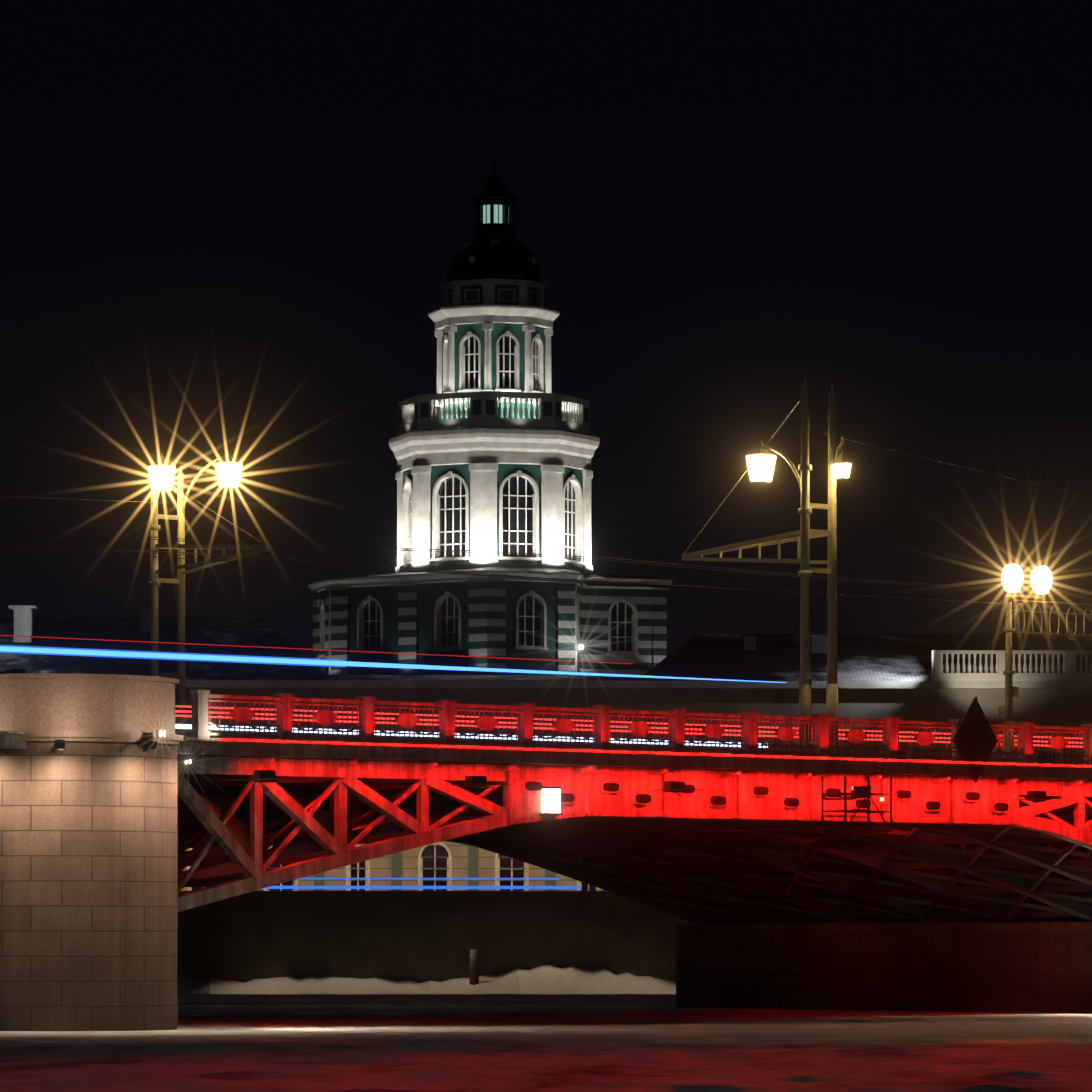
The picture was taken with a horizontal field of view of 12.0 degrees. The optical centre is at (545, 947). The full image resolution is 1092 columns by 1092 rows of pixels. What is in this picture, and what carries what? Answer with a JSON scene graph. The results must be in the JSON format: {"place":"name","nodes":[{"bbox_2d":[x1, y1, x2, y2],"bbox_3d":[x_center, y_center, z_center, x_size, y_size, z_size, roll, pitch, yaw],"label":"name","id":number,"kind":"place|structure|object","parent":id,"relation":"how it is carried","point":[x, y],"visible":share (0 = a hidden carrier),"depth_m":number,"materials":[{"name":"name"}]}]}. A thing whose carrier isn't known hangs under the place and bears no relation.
{"place":"outdoors","nodes":[
{"label":"outdoors","id":0,"kind":"place"},
{"bbox_2d":[389,163,599,573],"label":"tower","id":1,"kind":"structure","parent":0,"point":[496,451],"depth_m":296.49,"materials":[{"name":"white paint"}]},
{"bbox_2d":[483,205,501,223],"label":"lantern windows","id":2,"kind":"structure","parent":1,"relation":"in","point":[495,213],"depth_m":299.13,"materials":[{"name":"teal glass"}]},
{"bbox_2d":[0,635,1081,888],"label":"light trails","id":3,"kind":"object","parent":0,"point":[172,655],"visible":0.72,"depth_m":145.56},
{"bbox_2d":[0,605,1091,890],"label":"museum building","id":4,"kind":"structure","parent":0,"point":[928,677],"depth_m":250.29,"materials":[{"name":"beige stone"}]},
{"bbox_2d":[0,994,1091,1053],"bbox_3d":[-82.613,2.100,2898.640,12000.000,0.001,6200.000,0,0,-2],"label":"river ice","id":5,"kind":"structure","parent":0,"point":[443,1018],"depth_m":143.71,"materials":[{"name":"grey ice"}]},
{"bbox_2d":[0,673,183,1030],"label":"pier","id":6,"kind":"structure","parent":5,"relation":"on","point":[88,885],"depth_m":130.62,"materials":[{"name":"stone"}]},
{"bbox_2d":[55,730,204,764],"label":"floodlights","id":7,"kind":"object","parent":6,"relation":"attached to","point":[198,750],"visible":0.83,"depth_m":131.09,"materials":[{"name":"grey metal"}]},
{"bbox_2d":[177,755,1091,921],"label":"bridge truss","id":8,"kind":"object","parent":6,"relation":"on","point":[628,833],"visible":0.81,"depth_m":152.05,"materials":[{"name":"red metal"}]},
{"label":"bridge","id":9,"kind":"object","parent":6,"relation":"on","visible":0},
{"bbox_2d":[0,731,1091,786],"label":"bridge deck","id":10,"kind":"structure","parent":9,"relation":"on","point":[267,751],"depth_m":142.53,"materials":[{"name":"metal"}]},
{"bbox_2d":[147,450,267,736],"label":"mast","id":11,"kind":"object","parent":10,"relation":"on","point":[228,468],"visible":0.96,"depth_m":166.69,"materials":[{"name":"metal"}]},
{"bbox_2d":[0,433,1091,609],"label":"trolley wires","id":12,"kind":"object","parent":11,"relation":"attached to","point":[525,577],"visible":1,"depth_m":155.13,"materials":[{"name":"grey metal"}]},
{"bbox_2d":[189,690,1091,764],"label":"bridge railing","id":13,"kind":"object","parent":10,"relation":"on","point":[600,736],"visible":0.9,"depth_m":142.90,"materials":[{"name":"metal"}]},
{"bbox_2d":[682,375,852,756],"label":"mast","id":14,"kind":"object","parent":10,"relation":"on","point":[761,458],"visible":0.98,"depth_m":149.66,"materials":[{"name":"metal"}]},
{"bbox_2d":[952,697,998,782],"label":"diamond-shaped sign","id":15,"kind":"object","parent":10,"relation":"on","point":[974,738],"visible":1,"depth_m":151.15,"materials":[{"name":"grey metal"}]},
{"bbox_2d":[999,561,1091,762],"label":"ornate lamp post","id":16,"kind":"object","parent":10,"relation":"on","point":[1012,576],"visible":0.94,"depth_m":154.17,"materials":[{"name":"metal"}]},
{"bbox_2d":[540,786,561,814],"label":"illuminated sign","id":17,"kind":"object","parent":9,"relation":"attached to","point":[550,800],"visible":0.83,"depth_m":142.26,"materials":[{"name":"grey metal"}]},
{"bbox_2d":[242,770,1068,801],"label":"girder openings","id":18,"kind":"object","parent":9,"relation":"on","point":[481,782],"visible":1,"depth_m":143.59,"materials":[{"name":"grey metal"}]},
{"bbox_2d":[821,776,891,831],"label":"maintenance scaffold","id":19,"kind":"object","parent":9,"relation":"attached to","point":[845,811],"visible":0.83,"depth_m":148.74,"materials":[{"name":"metal"}]},
{"bbox_2d":[0,1042,1091,1091],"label":"river","id":20,"kind":"structure","parent":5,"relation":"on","point":[652,1067],"depth_m":87.81,"materials":[{"name":"black liquid"}]},
{"bbox_2d":[676,922,1091,1012],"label":"pier","id":21,"kind":"structure","parent":5,"relation":"on","point":[1023,967],"depth_m":174.45,"materials":[{"name":"stone"}]},
{"bbox_2d":[0,0,1091,657],"label":"sky","id":22,"kind":"structure","parent":0,"point":[236,226],"materials":[{"name":"black"}]},
{"bbox_2d":[177,891,1010,993],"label":"embankment","id":23,"kind":"structure","parent":0,"point":[429,942],"depth_m":237.69,"materials":[{"name":"stone"}]},
{"bbox_2d":[308,567,672,678],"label":"base building","id":24,"kind":"structure","parent":23,"relation":"on","point":[437,614],"depth_m":295.24,"materials":[{"name":"paint"}]},
{"bbox_2d":[690,810,1091,923],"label":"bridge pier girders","id":25,"kind":"object","parent":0,"point":[1016,896],"depth_m":177.05,"materials":[{"name":"metal"}]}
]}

